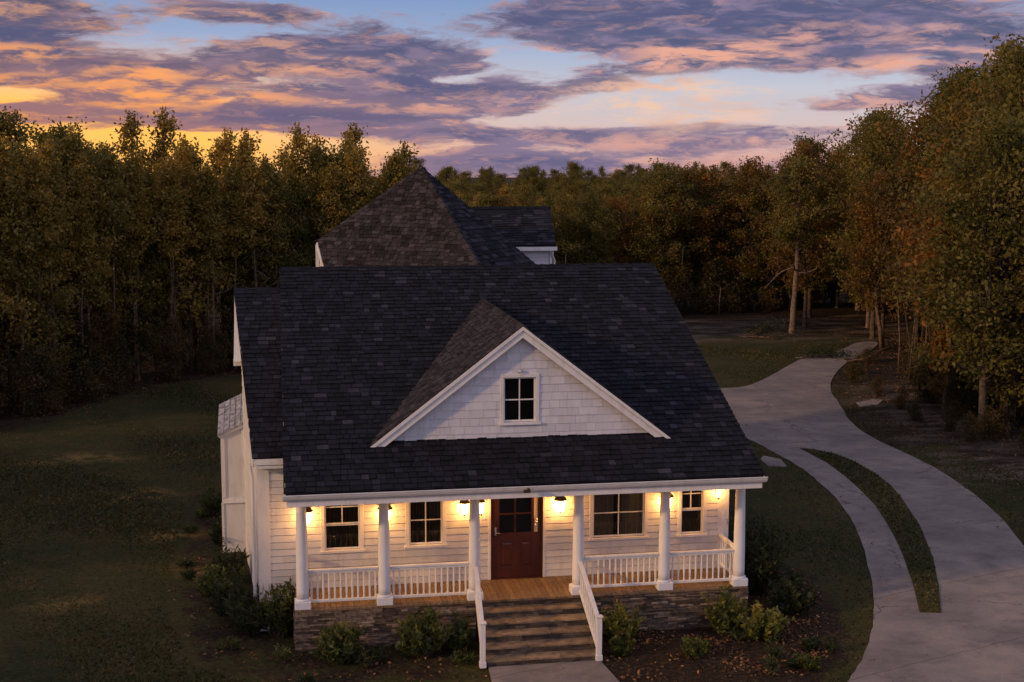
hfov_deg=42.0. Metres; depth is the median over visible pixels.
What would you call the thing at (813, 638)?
weed tuft
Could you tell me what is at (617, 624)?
garden shrub
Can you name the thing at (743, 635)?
weed tuft
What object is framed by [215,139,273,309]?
pine tree
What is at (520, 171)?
broadleaf tree
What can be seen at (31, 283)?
broadleaf tree
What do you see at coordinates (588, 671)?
path
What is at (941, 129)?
autumn tree
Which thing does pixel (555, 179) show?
broadleaf tree
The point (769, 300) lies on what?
undergrowth bush
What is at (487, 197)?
broadleaf tree
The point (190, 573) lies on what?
weed tuft
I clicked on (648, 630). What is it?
fallen leaves
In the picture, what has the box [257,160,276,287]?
pine tree
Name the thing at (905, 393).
undergrowth bush
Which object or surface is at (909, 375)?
sapling stem
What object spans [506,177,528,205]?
broadleaf tree
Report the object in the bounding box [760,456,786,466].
stepping slab
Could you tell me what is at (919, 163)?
broadleaf tree
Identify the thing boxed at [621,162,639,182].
broadleaf tree
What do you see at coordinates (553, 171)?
broadleaf tree
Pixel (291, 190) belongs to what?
broadleaf tree
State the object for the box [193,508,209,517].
weed tuft
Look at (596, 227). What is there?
broadleaf tree
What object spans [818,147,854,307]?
broadleaf tree
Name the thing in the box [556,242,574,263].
undergrowth bush
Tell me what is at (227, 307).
undergrowth bush
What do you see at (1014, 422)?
sapling stem
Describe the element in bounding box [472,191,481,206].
pine tree
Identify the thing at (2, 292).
pine tree
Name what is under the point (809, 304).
broadleaf tree
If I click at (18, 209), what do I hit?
pine tree
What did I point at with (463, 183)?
broadleaf tree
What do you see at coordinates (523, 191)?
broadleaf tree
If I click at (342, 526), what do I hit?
window
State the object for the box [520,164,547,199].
broadleaf tree
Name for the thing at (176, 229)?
pine tree
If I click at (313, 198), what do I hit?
broadleaf tree
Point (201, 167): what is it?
pine tree
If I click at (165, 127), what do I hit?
pine tree
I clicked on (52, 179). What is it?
pine tree
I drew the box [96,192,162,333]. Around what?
tree
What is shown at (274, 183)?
pine tree
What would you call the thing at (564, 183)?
broadleaf tree
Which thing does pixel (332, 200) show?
pine tree
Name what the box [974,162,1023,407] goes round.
broadleaf tree
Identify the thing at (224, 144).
pine tree
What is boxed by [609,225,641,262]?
undergrowth bush
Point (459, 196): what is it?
pine tree
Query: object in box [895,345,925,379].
undergrowth bush
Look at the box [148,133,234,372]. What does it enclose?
pine tree
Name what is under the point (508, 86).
sky
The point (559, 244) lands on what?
broadleaf tree
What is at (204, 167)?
pine tree
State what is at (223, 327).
undergrowth bush
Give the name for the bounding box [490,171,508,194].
broadleaf tree
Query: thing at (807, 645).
weed tuft
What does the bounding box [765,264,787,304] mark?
undergrowth bush
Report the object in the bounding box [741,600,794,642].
garden shrub
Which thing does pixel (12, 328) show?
pine tree
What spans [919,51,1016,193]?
broadleaf tree
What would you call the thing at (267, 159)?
pine tree
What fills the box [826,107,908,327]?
broadleaf tree
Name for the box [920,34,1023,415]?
broadleaf tree
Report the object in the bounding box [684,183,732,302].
broadleaf tree
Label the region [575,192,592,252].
broadleaf tree
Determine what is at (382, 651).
weed tuft
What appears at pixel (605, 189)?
broadleaf tree
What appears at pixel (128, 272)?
pine tree
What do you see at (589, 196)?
broadleaf tree
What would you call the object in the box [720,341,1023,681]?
driveway
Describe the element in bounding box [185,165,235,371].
pine tree
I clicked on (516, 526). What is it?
door
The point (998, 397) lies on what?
undergrowth bush
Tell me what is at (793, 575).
weed tuft
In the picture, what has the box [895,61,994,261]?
broadleaf tree
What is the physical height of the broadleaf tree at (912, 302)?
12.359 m
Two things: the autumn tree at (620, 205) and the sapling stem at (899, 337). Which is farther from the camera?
the autumn tree at (620, 205)
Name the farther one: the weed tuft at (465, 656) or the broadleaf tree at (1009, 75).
the broadleaf tree at (1009, 75)
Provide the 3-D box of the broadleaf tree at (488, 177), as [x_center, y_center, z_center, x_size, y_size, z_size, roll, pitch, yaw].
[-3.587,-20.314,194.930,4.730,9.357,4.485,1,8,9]
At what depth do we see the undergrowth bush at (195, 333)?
66.52 m
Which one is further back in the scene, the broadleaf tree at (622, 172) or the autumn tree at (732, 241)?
the broadleaf tree at (622, 172)
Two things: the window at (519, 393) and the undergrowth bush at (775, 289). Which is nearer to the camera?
the window at (519, 393)
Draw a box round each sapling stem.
[676,241,686,311]
[714,283,722,313]
[885,289,899,372]
[903,299,913,363]
[904,293,917,380]
[910,319,924,386]
[1013,346,1020,430]
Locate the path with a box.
[489,660,618,681]
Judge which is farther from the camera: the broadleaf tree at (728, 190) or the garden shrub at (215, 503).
the broadleaf tree at (728, 190)
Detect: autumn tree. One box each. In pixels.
[76,291,119,387]
[474,190,517,206]
[488,193,514,206]
[594,194,650,263]
[612,215,668,268]
[625,168,716,279]
[669,165,738,308]
[708,154,781,310]
[718,185,774,302]
[742,139,849,327]
[750,164,823,309]
[810,101,923,323]
[819,169,925,347]
[843,104,952,362]
[873,79,1022,393]
[875,158,948,318]
[881,152,1012,405]
[881,174,998,413]
[956,139,1022,334]
[1009,199,1023,355]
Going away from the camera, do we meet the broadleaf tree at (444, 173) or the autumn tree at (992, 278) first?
the autumn tree at (992, 278)
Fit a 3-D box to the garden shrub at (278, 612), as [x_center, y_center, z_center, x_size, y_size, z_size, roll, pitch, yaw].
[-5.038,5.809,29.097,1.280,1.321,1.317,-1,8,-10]
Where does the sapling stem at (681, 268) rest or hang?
on the ground at (54, 437)
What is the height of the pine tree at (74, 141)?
11.946 m
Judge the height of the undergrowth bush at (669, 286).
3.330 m
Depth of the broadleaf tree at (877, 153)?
77.43 m
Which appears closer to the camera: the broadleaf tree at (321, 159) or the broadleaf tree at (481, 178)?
the broadleaf tree at (321, 159)
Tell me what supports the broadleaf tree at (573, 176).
on the ground at (54, 437)
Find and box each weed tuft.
[175,558,193,567]
[180,566,197,578]
[181,522,199,533]
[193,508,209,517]
[218,634,241,648]
[272,643,293,662]
[295,670,319,681]
[351,645,376,667]
[357,640,373,657]
[365,644,388,663]
[366,647,386,658]
[449,645,475,664]
[729,628,752,639]
[759,630,782,642]
[762,651,781,674]
[763,638,784,659]
[783,655,800,667]
[787,572,802,580]
[800,635,819,650]
[802,634,822,644]
[820,635,840,652]
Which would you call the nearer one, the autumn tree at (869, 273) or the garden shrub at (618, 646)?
the garden shrub at (618, 646)
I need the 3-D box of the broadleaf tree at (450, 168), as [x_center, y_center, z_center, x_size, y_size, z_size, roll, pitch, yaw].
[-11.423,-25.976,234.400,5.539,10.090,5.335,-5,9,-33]
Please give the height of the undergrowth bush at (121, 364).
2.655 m
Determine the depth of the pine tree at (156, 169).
69.02 m
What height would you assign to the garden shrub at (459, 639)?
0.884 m
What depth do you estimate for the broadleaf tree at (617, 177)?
197.63 m
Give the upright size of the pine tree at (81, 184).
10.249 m
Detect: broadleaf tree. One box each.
[0,105,67,346]
[0,140,77,402]
[0,163,43,369]
[0,207,88,387]
[24,116,122,364]
[43,148,138,349]
[81,138,122,163]
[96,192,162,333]
[108,197,178,377]
[215,195,281,344]
[250,173,324,286]
[251,189,315,287]
[261,140,351,266]
[289,164,369,266]
[408,156,426,171]
[434,168,451,182]
[437,166,455,181]
[439,168,451,184]
[442,178,466,201]
[445,182,471,206]
[447,168,466,182]
[454,169,476,201]
[457,175,475,205]
[465,181,486,202]
[468,191,510,206]
[472,183,492,200]
[474,169,494,193]
[475,167,485,180]
[475,199,491,206]
[478,170,501,195]
[488,166,501,185]
[488,176,505,195]
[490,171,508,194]
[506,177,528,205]
[509,182,540,205]
[512,167,527,185]
[516,184,546,205]
[519,167,548,197]
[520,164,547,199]
[536,202,572,263]
[537,169,548,190]
[539,172,570,200]
[542,169,561,197]
[544,182,561,217]
[544,182,569,233]
[546,173,577,227]
[550,190,592,263]
[553,179,586,221]
[555,212,595,263]
[561,160,585,179]
[563,178,589,207]
[567,171,581,202]
[567,194,625,263]
[568,164,581,177]
[571,188,623,263]
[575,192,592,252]
[578,168,601,192]
[583,180,633,260]
[591,175,631,233]
[595,165,610,192]
[601,182,634,218]
[607,171,628,193]
[611,167,631,184]
[617,182,637,253]
[619,165,700,283]
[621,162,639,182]
[623,158,693,265]
[632,166,648,181]
[633,164,642,182]
[666,162,730,308]
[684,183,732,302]
[687,164,741,289]
[717,161,738,182]
[717,169,781,310]
[717,176,739,278]
[719,165,776,304]
[721,166,770,283]
[762,131,849,317]
[764,191,833,296]
[765,174,830,308]
[816,164,859,309]
[817,112,918,338]
[817,220,848,303]
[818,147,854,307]
[823,163,850,302]
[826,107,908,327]
[834,131,909,280]
[878,107,1023,437]
[890,74,965,334]
[894,162,931,329]
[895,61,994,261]
[895,157,967,383]
[908,106,960,242]
[917,94,994,189]
[919,33,1022,154]
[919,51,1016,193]
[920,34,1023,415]
[922,72,1022,246]
[941,145,1023,426]
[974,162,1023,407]
[978,78,1023,279]
[988,191,1023,315]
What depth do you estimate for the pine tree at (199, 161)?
69.39 m
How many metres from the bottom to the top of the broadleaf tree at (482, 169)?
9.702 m
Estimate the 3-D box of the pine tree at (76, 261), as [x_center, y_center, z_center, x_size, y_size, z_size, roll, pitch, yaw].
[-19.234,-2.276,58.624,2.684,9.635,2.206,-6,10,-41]
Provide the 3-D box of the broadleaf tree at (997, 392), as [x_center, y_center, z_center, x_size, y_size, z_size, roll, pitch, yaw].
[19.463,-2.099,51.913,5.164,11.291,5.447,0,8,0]
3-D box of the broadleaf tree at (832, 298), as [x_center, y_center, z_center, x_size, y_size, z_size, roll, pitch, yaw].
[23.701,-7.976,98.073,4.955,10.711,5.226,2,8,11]
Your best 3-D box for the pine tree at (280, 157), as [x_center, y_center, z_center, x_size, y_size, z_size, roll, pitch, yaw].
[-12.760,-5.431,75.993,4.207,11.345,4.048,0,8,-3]
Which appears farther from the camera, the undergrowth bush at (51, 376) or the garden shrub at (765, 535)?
the undergrowth bush at (51, 376)
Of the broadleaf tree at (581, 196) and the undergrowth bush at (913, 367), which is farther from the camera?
the broadleaf tree at (581, 196)
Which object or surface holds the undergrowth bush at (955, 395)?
on the ground at (54, 437)
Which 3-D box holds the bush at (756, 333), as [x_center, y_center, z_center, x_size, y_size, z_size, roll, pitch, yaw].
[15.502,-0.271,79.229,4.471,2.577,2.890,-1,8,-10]
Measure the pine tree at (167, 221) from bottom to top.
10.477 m
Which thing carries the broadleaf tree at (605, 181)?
on the ground at (54, 437)
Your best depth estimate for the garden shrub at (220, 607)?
29.98 m
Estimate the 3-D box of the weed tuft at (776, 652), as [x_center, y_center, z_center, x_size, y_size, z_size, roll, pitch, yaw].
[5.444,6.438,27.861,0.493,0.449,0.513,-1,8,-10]
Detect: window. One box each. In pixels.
[320,504,364,553]
[404,501,447,548]
[499,373,540,425]
[588,493,648,540]
[676,490,707,537]
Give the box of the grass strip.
[800,448,940,612]
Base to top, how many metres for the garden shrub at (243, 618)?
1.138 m
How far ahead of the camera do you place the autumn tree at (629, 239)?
90.84 m
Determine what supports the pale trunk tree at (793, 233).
on the ground at (54, 437)
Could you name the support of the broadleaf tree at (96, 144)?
on the ground at (54, 437)
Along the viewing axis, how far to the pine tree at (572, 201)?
89.89 m
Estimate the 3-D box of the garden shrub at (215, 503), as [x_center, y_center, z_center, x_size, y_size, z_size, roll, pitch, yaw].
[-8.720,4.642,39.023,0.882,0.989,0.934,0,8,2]
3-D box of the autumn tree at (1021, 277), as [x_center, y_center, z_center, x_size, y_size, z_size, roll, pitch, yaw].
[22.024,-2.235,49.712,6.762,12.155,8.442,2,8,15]
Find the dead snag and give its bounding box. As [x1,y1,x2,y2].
[874,277,883,349]
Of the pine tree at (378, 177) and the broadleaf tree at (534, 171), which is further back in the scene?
the broadleaf tree at (534, 171)
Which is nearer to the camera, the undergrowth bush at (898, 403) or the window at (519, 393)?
the window at (519, 393)
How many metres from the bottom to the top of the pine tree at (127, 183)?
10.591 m
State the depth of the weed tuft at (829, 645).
28.20 m
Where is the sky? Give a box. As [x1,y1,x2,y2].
[0,0,1023,176]
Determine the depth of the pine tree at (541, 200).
107.19 m
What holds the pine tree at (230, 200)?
on the ground at (54, 437)
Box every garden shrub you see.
[191,563,247,603]
[198,483,221,516]
[205,567,257,621]
[206,522,229,548]
[210,544,250,581]
[222,583,267,635]
[252,576,295,637]
[309,618,367,665]
[395,603,453,658]
[444,611,473,650]
[601,599,644,642]
[608,630,636,655]
[680,636,712,658]
[700,586,750,635]
[728,511,775,564]
[731,515,794,594]
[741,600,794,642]
[765,569,818,615]
[793,652,821,670]
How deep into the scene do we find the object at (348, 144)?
69.55 m
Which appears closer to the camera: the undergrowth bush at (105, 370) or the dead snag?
the undergrowth bush at (105, 370)
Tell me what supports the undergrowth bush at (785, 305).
on the ground at (54, 437)
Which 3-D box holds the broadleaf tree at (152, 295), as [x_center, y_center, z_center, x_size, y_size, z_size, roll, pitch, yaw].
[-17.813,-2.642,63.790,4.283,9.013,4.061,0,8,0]
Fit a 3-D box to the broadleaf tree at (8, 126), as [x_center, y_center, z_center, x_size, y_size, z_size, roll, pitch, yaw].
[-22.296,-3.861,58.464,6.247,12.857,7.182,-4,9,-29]
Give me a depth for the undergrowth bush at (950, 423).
51.52 m
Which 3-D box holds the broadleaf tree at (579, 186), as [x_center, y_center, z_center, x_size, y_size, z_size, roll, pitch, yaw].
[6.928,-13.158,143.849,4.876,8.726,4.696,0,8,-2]
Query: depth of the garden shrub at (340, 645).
27.43 m
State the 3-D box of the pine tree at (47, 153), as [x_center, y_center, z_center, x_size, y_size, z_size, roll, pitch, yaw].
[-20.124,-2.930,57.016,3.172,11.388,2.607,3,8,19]
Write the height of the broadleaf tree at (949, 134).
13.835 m
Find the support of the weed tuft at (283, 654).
on the ground at (54, 437)
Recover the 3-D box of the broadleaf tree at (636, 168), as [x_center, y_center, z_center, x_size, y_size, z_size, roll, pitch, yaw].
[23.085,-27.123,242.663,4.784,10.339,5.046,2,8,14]
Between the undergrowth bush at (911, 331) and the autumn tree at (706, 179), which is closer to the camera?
the undergrowth bush at (911, 331)
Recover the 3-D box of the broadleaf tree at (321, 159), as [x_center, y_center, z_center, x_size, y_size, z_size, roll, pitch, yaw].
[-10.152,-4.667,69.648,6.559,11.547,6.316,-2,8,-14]
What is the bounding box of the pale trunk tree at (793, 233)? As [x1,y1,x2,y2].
[762,154,839,333]
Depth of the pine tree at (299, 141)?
68.47 m
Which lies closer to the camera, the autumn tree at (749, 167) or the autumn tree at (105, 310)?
the autumn tree at (105, 310)
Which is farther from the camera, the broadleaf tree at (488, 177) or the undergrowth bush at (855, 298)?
the broadleaf tree at (488, 177)
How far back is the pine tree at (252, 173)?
65.81 m
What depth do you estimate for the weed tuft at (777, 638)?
28.86 m
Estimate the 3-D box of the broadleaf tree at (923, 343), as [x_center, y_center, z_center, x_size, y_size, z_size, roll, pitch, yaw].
[20.370,-3.028,59.833,5.626,11.030,5.335,-1,8,-6]
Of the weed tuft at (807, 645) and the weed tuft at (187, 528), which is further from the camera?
the weed tuft at (187, 528)
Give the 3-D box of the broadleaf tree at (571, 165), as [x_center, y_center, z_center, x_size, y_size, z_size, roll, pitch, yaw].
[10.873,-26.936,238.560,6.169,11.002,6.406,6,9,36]
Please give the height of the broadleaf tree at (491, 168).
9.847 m
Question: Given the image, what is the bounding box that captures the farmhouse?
[217,166,767,668]
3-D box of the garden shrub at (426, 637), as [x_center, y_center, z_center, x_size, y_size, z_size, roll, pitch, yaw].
[-1.885,6.054,28.029,1.306,1.135,1.121,-5,9,-33]
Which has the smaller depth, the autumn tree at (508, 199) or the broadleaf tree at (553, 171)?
the autumn tree at (508, 199)
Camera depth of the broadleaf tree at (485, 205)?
85.46 m
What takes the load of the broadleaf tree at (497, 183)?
on the ground at (54, 437)
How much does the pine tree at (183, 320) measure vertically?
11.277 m
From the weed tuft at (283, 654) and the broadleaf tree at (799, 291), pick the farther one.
the broadleaf tree at (799, 291)
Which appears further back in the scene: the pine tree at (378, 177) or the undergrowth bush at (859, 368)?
the pine tree at (378, 177)
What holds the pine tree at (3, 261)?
on the ground at (54, 437)
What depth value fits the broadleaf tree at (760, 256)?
92.63 m
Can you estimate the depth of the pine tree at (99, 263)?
59.06 m
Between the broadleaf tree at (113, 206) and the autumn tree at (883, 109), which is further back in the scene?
the autumn tree at (883, 109)
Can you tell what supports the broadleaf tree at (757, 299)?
on the ground at (54, 437)
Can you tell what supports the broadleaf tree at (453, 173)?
on the ground at (54, 437)
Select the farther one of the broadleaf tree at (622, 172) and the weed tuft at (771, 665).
the broadleaf tree at (622, 172)
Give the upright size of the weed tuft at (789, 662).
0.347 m
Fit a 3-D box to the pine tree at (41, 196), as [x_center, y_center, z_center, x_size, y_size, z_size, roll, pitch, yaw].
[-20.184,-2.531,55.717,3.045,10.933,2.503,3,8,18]
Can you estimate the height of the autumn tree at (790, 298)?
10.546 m
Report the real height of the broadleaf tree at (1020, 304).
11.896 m
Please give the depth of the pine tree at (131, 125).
69.66 m
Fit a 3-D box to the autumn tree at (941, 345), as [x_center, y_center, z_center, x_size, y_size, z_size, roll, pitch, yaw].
[17.668,-1.757,54.188,5.170,10.005,4.761,2,8,13]
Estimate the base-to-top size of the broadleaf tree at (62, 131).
12.522 m
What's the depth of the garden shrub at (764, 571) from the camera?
31.87 m
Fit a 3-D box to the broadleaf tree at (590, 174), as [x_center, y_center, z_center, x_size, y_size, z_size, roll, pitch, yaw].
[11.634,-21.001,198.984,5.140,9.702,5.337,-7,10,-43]
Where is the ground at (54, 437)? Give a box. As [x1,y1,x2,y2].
[0,177,1023,681]
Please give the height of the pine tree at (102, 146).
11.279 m
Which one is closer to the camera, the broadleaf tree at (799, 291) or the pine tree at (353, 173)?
the pine tree at (353, 173)
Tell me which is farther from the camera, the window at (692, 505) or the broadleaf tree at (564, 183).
the broadleaf tree at (564, 183)
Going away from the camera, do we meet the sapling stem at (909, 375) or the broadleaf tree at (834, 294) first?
the sapling stem at (909, 375)
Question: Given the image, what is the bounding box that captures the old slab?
[856,399,882,406]
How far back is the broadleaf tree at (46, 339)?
56.05 m
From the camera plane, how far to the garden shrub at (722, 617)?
29.22 m
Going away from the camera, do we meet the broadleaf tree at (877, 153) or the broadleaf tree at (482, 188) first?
the broadleaf tree at (877, 153)
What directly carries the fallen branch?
on the ground at (54, 437)
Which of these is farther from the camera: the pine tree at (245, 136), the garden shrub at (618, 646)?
the pine tree at (245, 136)
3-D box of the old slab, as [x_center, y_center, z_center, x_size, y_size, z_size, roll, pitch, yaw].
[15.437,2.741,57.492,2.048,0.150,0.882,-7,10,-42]
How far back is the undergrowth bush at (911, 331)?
69.05 m
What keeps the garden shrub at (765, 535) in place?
on the ground at (54, 437)
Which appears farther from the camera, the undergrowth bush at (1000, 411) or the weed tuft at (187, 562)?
the undergrowth bush at (1000, 411)
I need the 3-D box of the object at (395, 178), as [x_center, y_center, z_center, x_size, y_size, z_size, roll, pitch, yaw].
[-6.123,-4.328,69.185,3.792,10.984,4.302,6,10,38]
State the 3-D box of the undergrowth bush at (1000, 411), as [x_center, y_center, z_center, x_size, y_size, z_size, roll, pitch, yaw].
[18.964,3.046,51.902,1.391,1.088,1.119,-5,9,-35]
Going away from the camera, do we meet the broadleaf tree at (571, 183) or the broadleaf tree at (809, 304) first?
the broadleaf tree at (809, 304)
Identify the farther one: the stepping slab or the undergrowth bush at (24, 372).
the undergrowth bush at (24, 372)
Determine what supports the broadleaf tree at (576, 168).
on the ground at (54, 437)
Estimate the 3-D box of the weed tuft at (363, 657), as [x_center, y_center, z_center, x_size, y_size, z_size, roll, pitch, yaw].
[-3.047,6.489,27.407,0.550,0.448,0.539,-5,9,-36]
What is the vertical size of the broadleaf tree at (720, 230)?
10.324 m
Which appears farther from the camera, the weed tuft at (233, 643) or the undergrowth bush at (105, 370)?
the undergrowth bush at (105, 370)
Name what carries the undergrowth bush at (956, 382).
on the ground at (54, 437)
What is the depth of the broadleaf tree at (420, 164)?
234.19 m
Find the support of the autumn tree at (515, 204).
on the ground at (54, 437)
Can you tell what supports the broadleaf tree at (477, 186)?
on the ground at (54, 437)
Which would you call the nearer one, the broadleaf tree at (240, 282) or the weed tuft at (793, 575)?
the weed tuft at (793, 575)
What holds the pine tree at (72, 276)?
on the ground at (54, 437)
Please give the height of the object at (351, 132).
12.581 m
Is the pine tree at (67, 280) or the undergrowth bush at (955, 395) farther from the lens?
the pine tree at (67, 280)
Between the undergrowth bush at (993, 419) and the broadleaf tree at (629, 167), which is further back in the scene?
the broadleaf tree at (629, 167)
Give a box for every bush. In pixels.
[1,337,60,417]
[10,348,77,412]
[12,327,65,397]
[23,347,70,412]
[84,356,134,396]
[100,328,138,386]
[100,335,137,391]
[163,279,224,368]
[193,322,233,372]
[215,277,250,358]
[217,307,233,364]
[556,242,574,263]
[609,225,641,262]
[661,269,688,309]
[689,256,727,304]
[693,255,739,312]
[720,236,750,302]
[736,315,810,340]
[755,285,783,312]
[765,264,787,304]
[771,266,788,307]
[842,361,863,382]
[848,280,869,307]
[854,346,878,363]
[855,363,863,373]
[868,375,886,395]
[889,393,906,408]
[892,320,931,360]
[894,386,909,401]
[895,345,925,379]
[899,351,944,403]
[902,339,958,396]
[903,401,924,421]
[930,374,978,410]
[934,406,961,431]
[937,384,978,418]
[957,410,986,442]
[969,348,1000,402]
[973,405,1015,443]
[986,379,1022,410]
[989,406,1015,430]
[1009,367,1023,417]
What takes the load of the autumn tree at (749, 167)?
on the ground at (54, 437)
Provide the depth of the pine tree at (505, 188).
87.81 m
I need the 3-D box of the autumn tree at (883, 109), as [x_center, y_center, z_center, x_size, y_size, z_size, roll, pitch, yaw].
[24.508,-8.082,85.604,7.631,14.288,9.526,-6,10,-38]
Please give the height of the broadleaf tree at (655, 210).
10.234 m
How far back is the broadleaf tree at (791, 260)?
93.41 m
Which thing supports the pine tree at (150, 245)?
on the ground at (54, 437)
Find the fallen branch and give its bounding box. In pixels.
[833,345,902,361]
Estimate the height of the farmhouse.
10.174 m
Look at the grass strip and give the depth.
37.70 m
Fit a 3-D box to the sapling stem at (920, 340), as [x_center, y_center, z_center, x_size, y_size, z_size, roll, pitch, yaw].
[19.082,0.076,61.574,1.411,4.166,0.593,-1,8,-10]
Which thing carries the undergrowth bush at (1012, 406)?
on the ground at (54, 437)
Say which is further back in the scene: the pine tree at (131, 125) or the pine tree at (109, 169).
the pine tree at (131, 125)
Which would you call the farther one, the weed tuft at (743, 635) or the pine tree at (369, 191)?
the pine tree at (369, 191)
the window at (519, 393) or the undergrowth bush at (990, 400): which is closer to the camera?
the window at (519, 393)
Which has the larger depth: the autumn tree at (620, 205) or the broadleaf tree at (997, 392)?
the autumn tree at (620, 205)
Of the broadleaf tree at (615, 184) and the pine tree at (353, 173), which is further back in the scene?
the broadleaf tree at (615, 184)
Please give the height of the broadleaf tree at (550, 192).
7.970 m
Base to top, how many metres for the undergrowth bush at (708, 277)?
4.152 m
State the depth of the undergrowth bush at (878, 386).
59.37 m
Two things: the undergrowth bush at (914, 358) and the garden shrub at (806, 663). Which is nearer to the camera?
the garden shrub at (806, 663)
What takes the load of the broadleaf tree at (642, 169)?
on the ground at (54, 437)
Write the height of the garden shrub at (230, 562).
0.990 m
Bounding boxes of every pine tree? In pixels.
[0,132,44,410]
[0,143,35,412]
[0,180,50,412]
[0,222,11,319]
[18,149,66,407]
[28,138,79,395]
[31,139,85,386]
[34,155,91,389]
[37,161,89,401]
[49,143,89,365]
[49,155,125,391]
[54,127,128,349]
[63,180,106,342]
[64,165,107,393]
[78,145,115,279]
[83,142,101,161]
[92,144,146,302]
[94,159,153,332]
[95,147,138,333]
[110,109,156,172]
[116,158,158,381]
[120,152,158,381]
[121,168,185,371]
[137,164,168,355]
[140,106,182,190]
[145,155,193,376]
[146,144,229,367]
[147,156,190,342]
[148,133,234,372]
[149,160,196,358]
[166,172,248,367]
[174,139,203,344]
[175,161,229,362]
[180,150,225,355]
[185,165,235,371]
[201,137,232,323]
[208,127,254,360]
[215,128,271,288]
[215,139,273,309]
[218,162,254,368]
[231,158,279,287]
[254,152,280,253]
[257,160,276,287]
[257,168,303,287]
[267,121,319,281]
[267,146,297,212]
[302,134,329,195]
[304,162,348,241]
[329,145,383,221]
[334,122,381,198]
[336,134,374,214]
[336,152,370,224]
[370,164,387,197]
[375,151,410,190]
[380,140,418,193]
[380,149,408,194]
[456,191,465,199]
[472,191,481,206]
[494,183,517,205]
[535,196,548,205]
[556,194,590,263]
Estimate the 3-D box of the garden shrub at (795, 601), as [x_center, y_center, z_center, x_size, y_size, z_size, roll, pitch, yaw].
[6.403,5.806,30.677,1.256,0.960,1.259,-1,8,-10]
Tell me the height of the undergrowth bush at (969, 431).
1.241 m
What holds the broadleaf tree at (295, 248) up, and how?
on the ground at (54, 437)
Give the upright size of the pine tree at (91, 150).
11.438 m
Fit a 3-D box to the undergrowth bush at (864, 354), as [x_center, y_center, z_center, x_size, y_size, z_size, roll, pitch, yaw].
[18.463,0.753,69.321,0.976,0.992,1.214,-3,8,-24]
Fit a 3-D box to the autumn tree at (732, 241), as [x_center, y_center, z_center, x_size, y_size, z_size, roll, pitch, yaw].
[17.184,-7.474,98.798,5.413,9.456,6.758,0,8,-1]
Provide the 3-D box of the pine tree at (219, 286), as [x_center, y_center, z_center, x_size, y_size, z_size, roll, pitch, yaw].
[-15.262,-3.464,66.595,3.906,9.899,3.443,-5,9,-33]
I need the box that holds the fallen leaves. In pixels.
[0,318,1023,681]
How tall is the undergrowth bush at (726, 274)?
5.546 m
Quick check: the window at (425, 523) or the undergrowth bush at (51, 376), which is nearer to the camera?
the window at (425, 523)
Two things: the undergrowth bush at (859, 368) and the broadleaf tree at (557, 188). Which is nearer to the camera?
the undergrowth bush at (859, 368)
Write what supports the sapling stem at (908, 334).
on the ground at (54, 437)
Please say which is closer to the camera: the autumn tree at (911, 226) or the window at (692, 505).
the window at (692, 505)
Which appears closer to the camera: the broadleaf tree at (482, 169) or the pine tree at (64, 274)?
the pine tree at (64, 274)
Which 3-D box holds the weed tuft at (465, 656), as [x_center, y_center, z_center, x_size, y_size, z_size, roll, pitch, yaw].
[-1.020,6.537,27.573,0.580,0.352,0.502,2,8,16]
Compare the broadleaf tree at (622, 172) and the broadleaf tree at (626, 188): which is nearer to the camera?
the broadleaf tree at (626, 188)
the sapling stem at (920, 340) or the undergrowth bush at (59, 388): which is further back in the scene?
the sapling stem at (920, 340)
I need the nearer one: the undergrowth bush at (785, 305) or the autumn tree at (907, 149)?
the autumn tree at (907, 149)
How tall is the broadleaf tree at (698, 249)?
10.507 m
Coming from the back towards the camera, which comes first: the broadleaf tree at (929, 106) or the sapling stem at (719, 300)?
the sapling stem at (719, 300)
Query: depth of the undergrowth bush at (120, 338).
60.48 m
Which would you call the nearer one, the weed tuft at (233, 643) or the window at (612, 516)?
the weed tuft at (233, 643)
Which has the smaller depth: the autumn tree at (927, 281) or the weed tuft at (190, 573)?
the weed tuft at (190, 573)
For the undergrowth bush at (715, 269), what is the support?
on the ground at (54, 437)
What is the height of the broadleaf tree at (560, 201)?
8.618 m
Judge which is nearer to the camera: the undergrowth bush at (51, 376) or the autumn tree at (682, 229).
the undergrowth bush at (51, 376)
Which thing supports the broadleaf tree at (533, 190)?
on the ground at (54, 437)
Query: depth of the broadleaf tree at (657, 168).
94.37 m
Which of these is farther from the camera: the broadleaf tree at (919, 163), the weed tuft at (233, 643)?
the broadleaf tree at (919, 163)
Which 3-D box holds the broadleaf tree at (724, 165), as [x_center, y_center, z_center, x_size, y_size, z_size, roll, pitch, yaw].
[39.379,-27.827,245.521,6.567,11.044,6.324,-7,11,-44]
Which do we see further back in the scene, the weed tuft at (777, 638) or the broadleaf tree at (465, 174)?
the broadleaf tree at (465, 174)
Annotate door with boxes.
[488,497,545,579]
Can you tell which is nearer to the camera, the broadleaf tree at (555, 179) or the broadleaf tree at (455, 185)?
the broadleaf tree at (455, 185)
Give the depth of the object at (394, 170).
68.34 m
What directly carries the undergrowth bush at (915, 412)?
on the ground at (54, 437)
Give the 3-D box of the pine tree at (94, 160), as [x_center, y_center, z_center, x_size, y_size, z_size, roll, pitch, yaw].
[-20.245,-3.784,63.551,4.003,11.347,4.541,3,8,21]
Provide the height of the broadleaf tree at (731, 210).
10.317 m

